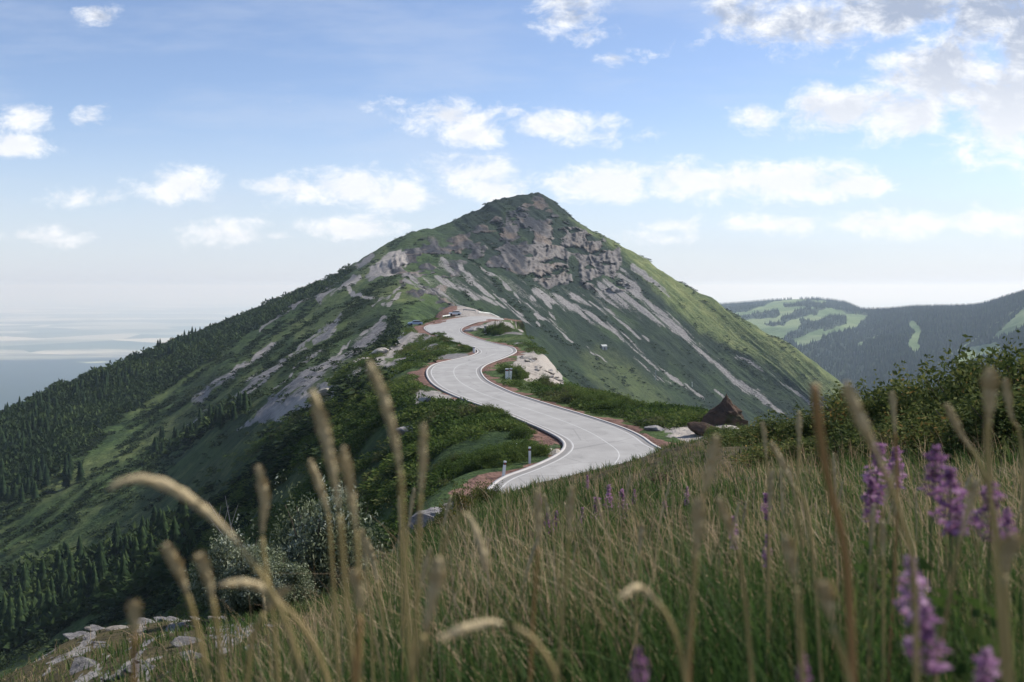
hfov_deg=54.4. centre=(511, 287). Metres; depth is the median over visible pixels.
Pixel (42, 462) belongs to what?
conifer tree
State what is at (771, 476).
grass stalk
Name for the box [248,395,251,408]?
conifer tree
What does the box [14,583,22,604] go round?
conifer tree
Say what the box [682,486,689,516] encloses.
flower spike
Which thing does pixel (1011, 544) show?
grass stalk
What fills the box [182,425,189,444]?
conifer tree
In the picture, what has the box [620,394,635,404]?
shrub
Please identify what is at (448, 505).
grass stalk
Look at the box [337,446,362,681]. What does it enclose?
grass stalk
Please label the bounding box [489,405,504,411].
shrub
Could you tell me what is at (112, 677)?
rock
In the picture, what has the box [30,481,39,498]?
conifer tree
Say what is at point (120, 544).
conifer tree
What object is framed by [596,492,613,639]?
grass stalk
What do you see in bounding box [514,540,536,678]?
grass stalk
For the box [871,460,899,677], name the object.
grass stalk
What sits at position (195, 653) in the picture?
rock
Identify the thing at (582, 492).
grass
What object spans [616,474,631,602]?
grass stalk
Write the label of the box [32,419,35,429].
conifer tree
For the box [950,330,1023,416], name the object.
bush
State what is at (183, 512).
conifer tree
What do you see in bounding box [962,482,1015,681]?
flower spike
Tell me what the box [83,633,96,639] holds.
rock
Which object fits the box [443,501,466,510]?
rock
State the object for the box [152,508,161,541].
conifer tree
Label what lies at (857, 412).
grass stalk
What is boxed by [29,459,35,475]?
conifer tree
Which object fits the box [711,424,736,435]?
shrub
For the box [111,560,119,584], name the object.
conifer tree
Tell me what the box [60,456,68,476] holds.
conifer tree
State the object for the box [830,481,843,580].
grass stalk
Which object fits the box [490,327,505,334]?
shrub
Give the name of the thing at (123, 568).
conifer tree
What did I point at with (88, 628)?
rock
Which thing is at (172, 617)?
rock
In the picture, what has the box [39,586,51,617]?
conifer tree
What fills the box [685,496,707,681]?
grass stalk
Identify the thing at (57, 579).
conifer tree
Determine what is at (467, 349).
shrub
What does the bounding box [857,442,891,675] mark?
flower spike
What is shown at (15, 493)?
conifer tree
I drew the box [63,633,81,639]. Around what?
rock
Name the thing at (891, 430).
bush
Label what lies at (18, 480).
conifer tree
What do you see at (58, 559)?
conifer tree
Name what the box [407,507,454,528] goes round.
rock
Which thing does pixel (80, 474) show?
conifer tree
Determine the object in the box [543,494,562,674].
grass stalk
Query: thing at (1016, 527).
grass stalk
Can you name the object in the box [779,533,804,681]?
grass stalk
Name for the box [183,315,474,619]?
scrub
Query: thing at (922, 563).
flower spike
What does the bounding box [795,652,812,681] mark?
flower spike
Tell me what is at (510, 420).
shrub
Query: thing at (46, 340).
sea
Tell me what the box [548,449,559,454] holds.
rock
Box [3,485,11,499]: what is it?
conifer tree
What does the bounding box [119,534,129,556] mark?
conifer tree
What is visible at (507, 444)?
shrub
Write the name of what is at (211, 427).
conifer tree
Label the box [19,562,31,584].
conifer tree
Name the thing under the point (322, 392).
rock
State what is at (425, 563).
grass stalk
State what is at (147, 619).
rock
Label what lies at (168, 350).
conifer tree
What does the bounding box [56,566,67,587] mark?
conifer tree
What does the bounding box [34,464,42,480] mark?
conifer tree
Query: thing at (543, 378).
shrub
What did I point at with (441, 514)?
shrub
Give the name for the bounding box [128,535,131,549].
conifer tree
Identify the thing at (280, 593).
grass stalk
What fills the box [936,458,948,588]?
grass stalk
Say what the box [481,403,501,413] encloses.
shrub
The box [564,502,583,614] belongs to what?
grass stalk
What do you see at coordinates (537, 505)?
grass stalk
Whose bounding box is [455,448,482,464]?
shrub
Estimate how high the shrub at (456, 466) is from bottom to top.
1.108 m
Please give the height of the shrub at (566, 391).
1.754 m
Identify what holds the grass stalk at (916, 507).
on the hillside
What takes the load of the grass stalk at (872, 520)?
on the hillside
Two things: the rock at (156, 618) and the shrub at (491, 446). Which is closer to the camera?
the rock at (156, 618)
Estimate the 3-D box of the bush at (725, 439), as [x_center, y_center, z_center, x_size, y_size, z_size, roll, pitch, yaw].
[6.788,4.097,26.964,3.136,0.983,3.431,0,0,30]
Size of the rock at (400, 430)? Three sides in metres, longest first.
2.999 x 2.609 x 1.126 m
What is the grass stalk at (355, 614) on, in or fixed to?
on the hillside
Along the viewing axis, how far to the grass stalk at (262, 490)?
0.96 m
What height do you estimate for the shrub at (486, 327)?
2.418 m
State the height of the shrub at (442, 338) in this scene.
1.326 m
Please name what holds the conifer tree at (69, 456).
on the hillside
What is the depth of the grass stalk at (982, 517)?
1.61 m
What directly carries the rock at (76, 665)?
on the hillside
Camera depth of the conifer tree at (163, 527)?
240.39 m
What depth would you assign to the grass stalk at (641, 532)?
1.58 m
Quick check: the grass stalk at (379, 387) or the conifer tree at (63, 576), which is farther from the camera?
the conifer tree at (63, 576)
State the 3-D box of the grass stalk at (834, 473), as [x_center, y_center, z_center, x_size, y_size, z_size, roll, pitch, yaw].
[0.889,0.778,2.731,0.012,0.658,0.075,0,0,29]
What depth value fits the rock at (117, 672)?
6.59 m
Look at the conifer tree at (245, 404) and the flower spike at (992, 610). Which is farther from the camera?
the conifer tree at (245, 404)
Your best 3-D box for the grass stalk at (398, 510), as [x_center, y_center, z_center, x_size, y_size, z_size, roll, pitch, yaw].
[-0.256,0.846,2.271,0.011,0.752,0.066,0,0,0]
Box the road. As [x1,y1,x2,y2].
[424,316,660,492]
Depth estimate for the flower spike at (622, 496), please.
8.99 m
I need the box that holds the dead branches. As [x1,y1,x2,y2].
[209,496,237,549]
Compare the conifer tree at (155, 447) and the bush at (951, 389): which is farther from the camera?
the conifer tree at (155, 447)
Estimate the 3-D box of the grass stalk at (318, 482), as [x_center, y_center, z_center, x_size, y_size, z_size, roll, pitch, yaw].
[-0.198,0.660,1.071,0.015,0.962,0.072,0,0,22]
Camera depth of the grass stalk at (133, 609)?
0.75 m
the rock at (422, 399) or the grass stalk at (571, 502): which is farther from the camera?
the rock at (422, 399)
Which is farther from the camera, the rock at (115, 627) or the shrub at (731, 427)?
the shrub at (731, 427)
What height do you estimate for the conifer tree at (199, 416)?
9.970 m
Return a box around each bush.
[702,420,777,446]
[725,434,815,470]
[729,408,812,446]
[764,428,861,464]
[774,397,832,442]
[807,410,916,464]
[808,381,908,444]
[825,360,935,436]
[852,398,964,463]
[854,354,991,437]
[891,340,1020,425]
[893,381,1023,463]
[920,334,1023,421]
[928,372,1023,462]
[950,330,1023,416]
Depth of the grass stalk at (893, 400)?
1.48 m
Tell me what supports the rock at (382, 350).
on the hillside
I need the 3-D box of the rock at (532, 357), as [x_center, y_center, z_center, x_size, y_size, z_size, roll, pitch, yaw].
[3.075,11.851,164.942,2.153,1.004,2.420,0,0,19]
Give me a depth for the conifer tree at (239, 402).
356.84 m
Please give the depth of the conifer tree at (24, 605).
257.24 m
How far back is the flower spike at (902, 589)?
1.00 m
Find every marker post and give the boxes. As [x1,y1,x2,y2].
[502,461,506,475]
[505,368,508,379]
[528,447,530,463]
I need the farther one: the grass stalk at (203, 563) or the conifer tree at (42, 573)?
the conifer tree at (42, 573)
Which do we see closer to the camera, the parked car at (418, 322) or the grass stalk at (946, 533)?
the grass stalk at (946, 533)
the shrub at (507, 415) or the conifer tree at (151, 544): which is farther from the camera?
the conifer tree at (151, 544)
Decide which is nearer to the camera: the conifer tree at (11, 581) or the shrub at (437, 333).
the shrub at (437, 333)
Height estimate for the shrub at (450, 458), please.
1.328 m
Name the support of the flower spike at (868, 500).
on the hillside
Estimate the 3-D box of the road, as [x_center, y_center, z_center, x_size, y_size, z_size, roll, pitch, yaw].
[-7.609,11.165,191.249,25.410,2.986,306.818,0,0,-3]
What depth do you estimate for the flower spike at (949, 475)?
1.50 m
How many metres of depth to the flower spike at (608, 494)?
9.51 m
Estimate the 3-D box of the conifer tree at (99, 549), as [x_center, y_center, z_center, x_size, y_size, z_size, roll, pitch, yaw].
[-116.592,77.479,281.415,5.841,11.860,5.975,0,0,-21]
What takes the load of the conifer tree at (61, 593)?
on the hillside
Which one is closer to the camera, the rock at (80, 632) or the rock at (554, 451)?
the rock at (80, 632)
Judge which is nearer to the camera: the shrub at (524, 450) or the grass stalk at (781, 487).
the grass stalk at (781, 487)
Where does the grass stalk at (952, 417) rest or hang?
on the hillside
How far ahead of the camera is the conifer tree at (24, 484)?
428.41 m
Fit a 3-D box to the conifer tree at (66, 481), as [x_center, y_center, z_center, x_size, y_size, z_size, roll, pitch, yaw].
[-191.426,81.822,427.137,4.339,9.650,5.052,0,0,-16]
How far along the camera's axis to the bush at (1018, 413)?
13.55 m
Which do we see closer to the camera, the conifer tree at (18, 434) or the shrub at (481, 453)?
the shrub at (481, 453)
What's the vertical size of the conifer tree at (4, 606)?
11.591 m
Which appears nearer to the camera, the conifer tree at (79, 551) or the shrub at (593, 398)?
the shrub at (593, 398)
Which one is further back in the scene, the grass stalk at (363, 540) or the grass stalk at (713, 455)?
the grass stalk at (363, 540)
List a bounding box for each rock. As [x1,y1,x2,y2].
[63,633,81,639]
[69,657,96,675]
[74,631,88,634]
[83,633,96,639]
[84,626,104,631]
[90,624,103,630]
[105,625,128,630]
[107,675,119,680]
[115,670,126,677]
[123,664,145,673]
[139,617,154,623]
[154,616,165,621]
[166,616,179,619]
[170,636,196,646]
[180,651,200,660]
[317,387,330,396]
[369,347,388,355]
[397,425,415,434]
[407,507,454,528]
[418,397,446,402]
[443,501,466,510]
[463,327,476,331]
[524,356,537,359]
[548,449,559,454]
[644,425,664,430]
[687,422,715,435]
[701,393,748,426]
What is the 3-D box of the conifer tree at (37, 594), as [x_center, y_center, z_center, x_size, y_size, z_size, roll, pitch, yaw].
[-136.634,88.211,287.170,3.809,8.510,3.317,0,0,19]
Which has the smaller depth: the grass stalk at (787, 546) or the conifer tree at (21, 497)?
the grass stalk at (787, 546)
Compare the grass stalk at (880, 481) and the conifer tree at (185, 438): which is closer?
the grass stalk at (880, 481)
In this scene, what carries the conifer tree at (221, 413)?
on the hillside
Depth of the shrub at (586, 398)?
100.04 m
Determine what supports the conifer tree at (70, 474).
on the hillside
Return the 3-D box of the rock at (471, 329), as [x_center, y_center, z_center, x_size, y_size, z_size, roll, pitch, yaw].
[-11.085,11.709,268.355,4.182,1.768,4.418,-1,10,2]
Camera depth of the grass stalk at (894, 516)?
3.10 m
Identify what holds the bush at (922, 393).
on the hillside
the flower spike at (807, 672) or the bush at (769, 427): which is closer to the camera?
the flower spike at (807, 672)
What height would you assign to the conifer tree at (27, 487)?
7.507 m
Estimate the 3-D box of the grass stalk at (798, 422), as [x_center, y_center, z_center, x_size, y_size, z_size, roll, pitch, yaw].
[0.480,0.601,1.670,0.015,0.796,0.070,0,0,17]
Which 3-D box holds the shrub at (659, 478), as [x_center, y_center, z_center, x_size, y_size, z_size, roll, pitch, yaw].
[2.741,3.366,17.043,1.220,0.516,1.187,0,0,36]
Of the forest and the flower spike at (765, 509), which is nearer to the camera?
the flower spike at (765, 509)
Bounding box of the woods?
[0,264,357,653]
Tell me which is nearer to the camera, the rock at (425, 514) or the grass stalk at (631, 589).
the grass stalk at (631, 589)
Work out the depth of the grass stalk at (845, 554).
0.78 m
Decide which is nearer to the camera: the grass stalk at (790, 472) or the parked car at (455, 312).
the grass stalk at (790, 472)
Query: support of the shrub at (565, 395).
on the hillside
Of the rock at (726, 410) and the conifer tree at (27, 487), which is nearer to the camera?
the rock at (726, 410)
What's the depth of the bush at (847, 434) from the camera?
16.02 m
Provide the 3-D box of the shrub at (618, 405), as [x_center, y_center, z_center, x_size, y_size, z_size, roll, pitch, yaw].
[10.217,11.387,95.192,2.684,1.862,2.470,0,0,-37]
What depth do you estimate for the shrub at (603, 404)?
95.95 m
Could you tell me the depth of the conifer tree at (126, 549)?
247.23 m
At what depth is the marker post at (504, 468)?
62.96 m
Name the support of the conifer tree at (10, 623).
on the hillside
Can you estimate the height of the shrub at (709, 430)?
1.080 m
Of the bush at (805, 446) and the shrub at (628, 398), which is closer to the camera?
the bush at (805, 446)
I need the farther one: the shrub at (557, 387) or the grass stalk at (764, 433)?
the shrub at (557, 387)
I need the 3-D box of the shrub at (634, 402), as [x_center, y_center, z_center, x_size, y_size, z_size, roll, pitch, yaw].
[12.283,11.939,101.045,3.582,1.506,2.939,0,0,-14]
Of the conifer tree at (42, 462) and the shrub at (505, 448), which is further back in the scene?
the conifer tree at (42, 462)
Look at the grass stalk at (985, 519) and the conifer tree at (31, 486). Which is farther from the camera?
the conifer tree at (31, 486)
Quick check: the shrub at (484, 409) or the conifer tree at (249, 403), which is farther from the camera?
the conifer tree at (249, 403)
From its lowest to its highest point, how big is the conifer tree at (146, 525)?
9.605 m
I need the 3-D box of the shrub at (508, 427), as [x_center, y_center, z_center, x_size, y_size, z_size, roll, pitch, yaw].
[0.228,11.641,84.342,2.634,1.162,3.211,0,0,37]
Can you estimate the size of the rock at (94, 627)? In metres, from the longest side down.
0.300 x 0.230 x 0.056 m
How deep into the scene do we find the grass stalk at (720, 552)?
3.24 m
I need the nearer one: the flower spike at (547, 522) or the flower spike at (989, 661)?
the flower spike at (989, 661)
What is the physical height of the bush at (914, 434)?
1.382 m
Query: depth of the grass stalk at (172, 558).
0.81 m
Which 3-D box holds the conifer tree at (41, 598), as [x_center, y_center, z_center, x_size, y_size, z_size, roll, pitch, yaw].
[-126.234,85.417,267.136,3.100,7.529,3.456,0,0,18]
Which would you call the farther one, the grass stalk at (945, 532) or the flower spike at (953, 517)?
the grass stalk at (945, 532)
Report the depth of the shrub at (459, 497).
34.80 m
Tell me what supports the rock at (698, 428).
on the hillside
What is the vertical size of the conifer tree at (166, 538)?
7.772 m
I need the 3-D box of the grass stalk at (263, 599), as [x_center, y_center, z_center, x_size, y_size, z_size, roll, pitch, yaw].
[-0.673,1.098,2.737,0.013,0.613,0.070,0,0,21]
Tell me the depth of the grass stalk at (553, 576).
3.30 m
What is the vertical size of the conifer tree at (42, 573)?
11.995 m
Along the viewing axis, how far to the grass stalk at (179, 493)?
0.77 m
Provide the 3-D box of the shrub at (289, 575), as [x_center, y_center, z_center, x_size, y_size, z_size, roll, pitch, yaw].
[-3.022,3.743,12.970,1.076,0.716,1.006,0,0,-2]
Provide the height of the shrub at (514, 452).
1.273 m
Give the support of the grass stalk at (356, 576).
on the hillside
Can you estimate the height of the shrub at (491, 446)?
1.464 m
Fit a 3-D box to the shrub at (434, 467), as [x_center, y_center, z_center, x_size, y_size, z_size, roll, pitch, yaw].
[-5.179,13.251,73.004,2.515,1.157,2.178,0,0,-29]
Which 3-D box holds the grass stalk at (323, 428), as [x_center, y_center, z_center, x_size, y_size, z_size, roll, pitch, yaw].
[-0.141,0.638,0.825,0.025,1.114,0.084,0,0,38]
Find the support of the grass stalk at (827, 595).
on the hillside
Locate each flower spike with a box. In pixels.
[543,513,553,532]
[553,510,559,528]
[591,497,601,518]
[603,484,613,511]
[617,488,629,515]
[629,646,650,681]
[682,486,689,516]
[724,516,740,608]
[752,534,772,650]
[758,493,776,597]
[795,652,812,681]
[851,477,886,681]
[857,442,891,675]
[877,446,908,645]
[893,555,932,668]
[899,605,953,681]
[900,444,949,681]
[928,466,973,681]
[934,497,976,679]
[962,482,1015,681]
[970,646,1001,681]
[980,507,1021,681]
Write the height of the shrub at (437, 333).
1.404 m
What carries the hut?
on the hillside
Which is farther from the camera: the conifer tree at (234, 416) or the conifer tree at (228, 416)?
the conifer tree at (228, 416)
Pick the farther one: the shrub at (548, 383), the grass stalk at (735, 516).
the shrub at (548, 383)
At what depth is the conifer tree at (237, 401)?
358.15 m
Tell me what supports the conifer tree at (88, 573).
on the hillside
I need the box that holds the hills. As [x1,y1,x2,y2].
[726,299,1023,391]
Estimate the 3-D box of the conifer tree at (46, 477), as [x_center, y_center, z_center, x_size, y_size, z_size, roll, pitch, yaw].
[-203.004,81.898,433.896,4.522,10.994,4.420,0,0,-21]
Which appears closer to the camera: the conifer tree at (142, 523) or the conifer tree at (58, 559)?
the conifer tree at (142, 523)
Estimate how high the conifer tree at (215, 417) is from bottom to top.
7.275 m
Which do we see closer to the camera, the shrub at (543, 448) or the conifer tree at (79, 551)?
the shrub at (543, 448)
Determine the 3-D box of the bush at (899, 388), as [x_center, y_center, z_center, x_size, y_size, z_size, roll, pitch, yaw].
[7.906,2.538,19.963,2.927,2.135,3.202,0,0,43]
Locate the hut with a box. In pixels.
[600,344,606,349]
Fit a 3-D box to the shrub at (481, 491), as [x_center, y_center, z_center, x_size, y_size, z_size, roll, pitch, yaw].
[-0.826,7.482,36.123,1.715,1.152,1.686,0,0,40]
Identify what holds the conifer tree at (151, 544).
on the hillside
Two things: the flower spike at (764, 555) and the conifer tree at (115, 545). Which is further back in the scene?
the conifer tree at (115, 545)
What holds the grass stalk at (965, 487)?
on the hillside
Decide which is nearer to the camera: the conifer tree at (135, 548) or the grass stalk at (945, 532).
the grass stalk at (945, 532)
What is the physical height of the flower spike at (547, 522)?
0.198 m
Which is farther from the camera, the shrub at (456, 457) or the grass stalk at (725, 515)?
the shrub at (456, 457)
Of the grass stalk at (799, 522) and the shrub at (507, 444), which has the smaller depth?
the grass stalk at (799, 522)
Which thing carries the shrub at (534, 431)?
on the hillside
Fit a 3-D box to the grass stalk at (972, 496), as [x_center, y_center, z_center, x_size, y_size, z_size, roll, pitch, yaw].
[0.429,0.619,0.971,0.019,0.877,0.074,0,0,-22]
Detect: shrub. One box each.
[184,514,288,616]
[235,545,318,607]
[254,459,393,614]
[406,518,434,542]
[425,459,442,475]
[426,498,459,527]
[430,331,446,334]
[432,460,450,476]
[436,453,458,465]
[439,336,452,340]
[445,459,472,476]
[447,478,481,511]
[448,450,473,461]
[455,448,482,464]
[461,347,472,351]
[461,452,493,470]
[465,455,479,468]
[469,444,500,462]
[471,478,504,503]
[473,403,494,415]
[473,441,504,455]
[477,446,517,468]
[480,324,493,332]
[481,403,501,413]
[487,319,512,331]
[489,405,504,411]
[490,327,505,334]
[492,411,512,420]
[492,445,527,462]
[494,417,518,427]
[494,440,523,457]
[496,362,511,372]
[496,436,519,446]
[498,419,532,430]
[501,364,525,379]
[504,442,531,460]
[505,422,532,439]
[510,425,537,434]
[512,435,541,450]
[516,438,552,456]
[519,444,537,456]
[538,373,551,382]
[542,378,557,386]
[553,383,570,390]
[554,385,572,398]
[556,386,589,401]
[568,386,589,394]
[569,393,599,408]
[575,393,596,405]
[592,397,615,411]
[594,389,611,401]
[609,397,634,414]
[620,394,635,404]
[625,399,648,407]
[639,469,686,486]
[704,425,720,437]
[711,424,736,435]
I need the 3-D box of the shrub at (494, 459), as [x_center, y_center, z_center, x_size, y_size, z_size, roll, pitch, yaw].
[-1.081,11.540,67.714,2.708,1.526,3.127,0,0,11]
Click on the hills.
(814, 334)
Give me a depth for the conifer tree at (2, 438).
488.32 m
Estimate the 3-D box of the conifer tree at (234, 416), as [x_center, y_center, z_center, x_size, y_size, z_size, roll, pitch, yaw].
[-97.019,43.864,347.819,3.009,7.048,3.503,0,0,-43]
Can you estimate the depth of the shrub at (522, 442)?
72.15 m
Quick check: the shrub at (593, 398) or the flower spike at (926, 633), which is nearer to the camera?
the flower spike at (926, 633)
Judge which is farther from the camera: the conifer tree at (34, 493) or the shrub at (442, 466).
the conifer tree at (34, 493)
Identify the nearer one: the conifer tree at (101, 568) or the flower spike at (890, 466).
the flower spike at (890, 466)
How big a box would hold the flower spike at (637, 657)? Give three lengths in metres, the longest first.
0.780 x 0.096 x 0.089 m
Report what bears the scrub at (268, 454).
on the hillside
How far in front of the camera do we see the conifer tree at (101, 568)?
251.39 m
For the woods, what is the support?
on the hillside
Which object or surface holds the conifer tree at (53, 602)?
on the hillside
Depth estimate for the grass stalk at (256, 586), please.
0.82 m
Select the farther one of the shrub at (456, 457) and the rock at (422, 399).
the rock at (422, 399)
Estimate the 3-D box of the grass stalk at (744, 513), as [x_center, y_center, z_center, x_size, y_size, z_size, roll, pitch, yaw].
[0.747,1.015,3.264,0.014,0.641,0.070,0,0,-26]
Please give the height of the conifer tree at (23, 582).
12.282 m
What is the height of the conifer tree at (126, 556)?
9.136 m
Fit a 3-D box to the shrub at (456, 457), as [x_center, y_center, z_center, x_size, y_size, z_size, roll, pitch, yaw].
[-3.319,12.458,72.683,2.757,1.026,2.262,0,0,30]
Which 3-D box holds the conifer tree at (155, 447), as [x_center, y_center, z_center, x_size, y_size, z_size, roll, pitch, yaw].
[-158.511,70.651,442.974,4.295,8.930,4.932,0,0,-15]
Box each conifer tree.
[0,432,6,443]
[0,458,6,474]
[0,475,6,497]
[0,593,7,619]
[1,597,15,626]
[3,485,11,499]
[4,608,15,639]
[7,572,15,590]
[11,483,18,497]
[14,428,20,439]
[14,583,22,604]
[14,596,25,627]
[15,472,20,484]
[17,564,29,592]
[19,483,25,503]
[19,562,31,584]
[22,596,28,616]
[23,478,26,491]
[24,477,30,493]
[28,478,34,495]
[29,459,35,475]
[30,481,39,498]
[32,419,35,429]
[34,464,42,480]
[34,579,40,598]
[36,558,47,583]
[38,592,43,608]
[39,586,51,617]
[40,454,45,473]
[41,464,50,485]
[48,595,58,613]
[49,576,56,597]
[51,548,61,571]
[54,570,59,590]
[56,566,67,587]
[57,584,64,603]
[58,559,65,576]
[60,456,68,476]
[61,468,70,487]
[62,544,69,559]
[65,585,70,602]
[66,550,76,577]
[66,571,71,588]
[67,452,74,473]
[68,466,72,480]
[72,573,78,590]
[73,533,82,561]
[74,459,85,481]
[75,570,89,601]
[85,558,92,589]
[86,568,100,597]
[88,550,108,590]
[92,541,107,566]
[108,520,121,547]
[108,526,119,557]
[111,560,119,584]
[114,553,128,586]
[117,537,122,554]
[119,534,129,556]
[121,545,130,560]
[124,550,129,567]
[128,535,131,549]
[130,536,139,562]
[137,515,148,540]
[137,526,147,554]
[145,518,149,534]
[147,533,155,552]
[149,505,156,528]
[152,436,158,451]
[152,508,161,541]
[156,509,168,539]
[161,515,180,563]
[164,531,168,543]
[166,438,172,450]
[167,345,170,354]
[175,486,182,519]
[177,501,192,526]
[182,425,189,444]
[186,421,193,441]
[197,408,202,424]
[209,417,213,429]
[213,406,217,422]
[215,404,224,427]
[225,407,230,419]
[230,404,237,420]
[235,390,239,412]
[237,392,242,411]
[238,390,249,413]
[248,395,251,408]
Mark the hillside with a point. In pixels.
(526, 238)
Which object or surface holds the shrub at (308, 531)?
on the hillside
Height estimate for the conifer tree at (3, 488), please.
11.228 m
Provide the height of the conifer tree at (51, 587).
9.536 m
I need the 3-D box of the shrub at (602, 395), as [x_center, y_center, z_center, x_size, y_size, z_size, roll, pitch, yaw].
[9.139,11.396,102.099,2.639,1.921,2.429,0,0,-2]
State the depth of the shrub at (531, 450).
70.97 m
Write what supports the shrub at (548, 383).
on the hillside
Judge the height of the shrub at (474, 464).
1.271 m
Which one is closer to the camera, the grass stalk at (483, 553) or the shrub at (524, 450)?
the grass stalk at (483, 553)
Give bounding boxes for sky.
[0,0,1023,294]
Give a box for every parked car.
[408,320,422,325]
[449,311,460,314]
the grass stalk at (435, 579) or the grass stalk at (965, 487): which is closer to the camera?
the grass stalk at (435, 579)
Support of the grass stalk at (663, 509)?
on the hillside
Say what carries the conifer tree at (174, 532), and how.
on the hillside
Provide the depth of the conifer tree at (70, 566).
288.97 m
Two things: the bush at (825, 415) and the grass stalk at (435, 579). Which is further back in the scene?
the bush at (825, 415)
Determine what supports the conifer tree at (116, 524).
on the hillside
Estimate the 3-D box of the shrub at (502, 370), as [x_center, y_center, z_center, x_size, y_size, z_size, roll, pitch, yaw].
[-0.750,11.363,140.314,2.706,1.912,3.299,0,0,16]
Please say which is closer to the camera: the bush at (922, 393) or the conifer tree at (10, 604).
the bush at (922, 393)
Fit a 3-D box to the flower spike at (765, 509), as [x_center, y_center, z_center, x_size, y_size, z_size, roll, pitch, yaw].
[0.901,0.954,3.494,0.092,0.471,0.075,0,0,33]
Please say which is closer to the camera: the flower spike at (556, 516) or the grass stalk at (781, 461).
the grass stalk at (781, 461)
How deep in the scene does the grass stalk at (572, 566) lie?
3.14 m
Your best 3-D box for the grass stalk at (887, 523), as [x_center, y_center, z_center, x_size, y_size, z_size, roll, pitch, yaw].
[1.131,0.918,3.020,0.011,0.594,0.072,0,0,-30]
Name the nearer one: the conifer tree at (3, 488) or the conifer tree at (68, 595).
the conifer tree at (68, 595)
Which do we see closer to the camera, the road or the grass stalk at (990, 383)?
the grass stalk at (990, 383)
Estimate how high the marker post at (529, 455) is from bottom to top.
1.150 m
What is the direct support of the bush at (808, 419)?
on the hillside
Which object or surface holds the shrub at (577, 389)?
on the hillside
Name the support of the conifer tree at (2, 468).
on the hillside
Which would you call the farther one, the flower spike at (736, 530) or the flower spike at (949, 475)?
the flower spike at (736, 530)
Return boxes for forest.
[719,290,1023,399]
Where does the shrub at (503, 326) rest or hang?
on the hillside
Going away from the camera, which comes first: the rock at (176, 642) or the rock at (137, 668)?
the rock at (137, 668)
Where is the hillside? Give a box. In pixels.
[0,192,1022,681]
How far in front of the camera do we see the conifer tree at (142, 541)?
245.90 m
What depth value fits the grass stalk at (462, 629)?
0.76 m
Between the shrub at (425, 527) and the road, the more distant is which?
the road
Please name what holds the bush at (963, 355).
on the hillside
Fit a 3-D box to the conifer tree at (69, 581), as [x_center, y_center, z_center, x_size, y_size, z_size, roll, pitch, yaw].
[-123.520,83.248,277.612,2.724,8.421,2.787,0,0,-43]
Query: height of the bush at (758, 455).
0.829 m
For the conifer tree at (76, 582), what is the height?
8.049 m
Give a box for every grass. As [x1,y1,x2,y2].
[0,430,1023,681]
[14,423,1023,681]
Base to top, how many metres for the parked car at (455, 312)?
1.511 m
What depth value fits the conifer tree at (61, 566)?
293.35 m
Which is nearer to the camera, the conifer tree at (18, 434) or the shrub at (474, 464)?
the shrub at (474, 464)
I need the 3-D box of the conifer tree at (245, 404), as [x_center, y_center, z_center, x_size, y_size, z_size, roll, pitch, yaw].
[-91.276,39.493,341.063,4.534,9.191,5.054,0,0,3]
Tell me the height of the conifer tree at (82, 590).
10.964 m
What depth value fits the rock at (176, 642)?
7.72 m
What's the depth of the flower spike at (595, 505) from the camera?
8.49 m
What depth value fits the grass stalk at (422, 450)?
0.97 m
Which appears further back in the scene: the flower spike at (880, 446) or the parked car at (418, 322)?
the parked car at (418, 322)
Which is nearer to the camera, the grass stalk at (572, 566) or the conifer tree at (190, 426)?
the grass stalk at (572, 566)
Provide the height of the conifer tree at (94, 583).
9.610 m
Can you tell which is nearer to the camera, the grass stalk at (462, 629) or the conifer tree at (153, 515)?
the grass stalk at (462, 629)
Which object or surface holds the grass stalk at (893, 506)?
on the hillside
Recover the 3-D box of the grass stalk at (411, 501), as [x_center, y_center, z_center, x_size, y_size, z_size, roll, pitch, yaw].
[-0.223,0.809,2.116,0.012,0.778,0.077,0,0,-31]
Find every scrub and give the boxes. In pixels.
[0,192,840,668]
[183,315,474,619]
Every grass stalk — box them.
[107,474,305,681]
[125,599,142,681]
[161,543,210,681]
[192,550,224,681]
[217,578,329,681]
[245,586,292,681]
[254,465,279,681]
[259,578,270,681]
[306,459,339,681]
[307,389,353,681]
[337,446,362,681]
[346,569,364,681]
[353,564,361,643]
[359,529,373,681]
[366,360,411,681]
[366,537,387,681]
[396,496,401,658]
[401,488,415,681]
[409,557,447,681]
[412,547,431,665]
[413,424,428,681]
[422,511,490,681]
[430,496,451,681]
[433,619,557,681]
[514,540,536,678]
[528,489,543,681]
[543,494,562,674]
[550,554,558,612]
[556,486,576,677]
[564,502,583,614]
[567,542,576,616]
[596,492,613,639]
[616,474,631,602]
[617,583,686,681]
[633,523,645,681]
[654,481,670,569]
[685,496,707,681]
[689,435,721,681]
[716,496,753,681]
[717,533,723,584]
[723,502,739,614]
[736,501,746,598]
[760,422,771,679]
[766,470,774,681]
[769,441,822,681]
[779,469,785,636]
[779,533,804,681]
[780,453,805,592]
[788,465,804,638]
[794,411,802,681]
[810,384,856,681]
[814,578,851,681]
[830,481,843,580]
[832,453,838,601]
[840,381,919,681]
[867,504,877,681]
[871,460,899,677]
[877,471,882,503]
[878,499,892,623]
[879,520,886,681]
[887,391,898,681]
[890,470,900,594]
[891,500,907,636]
[915,491,917,567]
[934,478,981,681]
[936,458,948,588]
[942,403,1003,580]
[943,478,954,582]
[945,473,972,608]
[971,495,987,677]
[979,366,1007,681]
[984,494,987,592]
[999,532,1023,681]
[1001,378,1023,579]
[1009,502,1021,578]

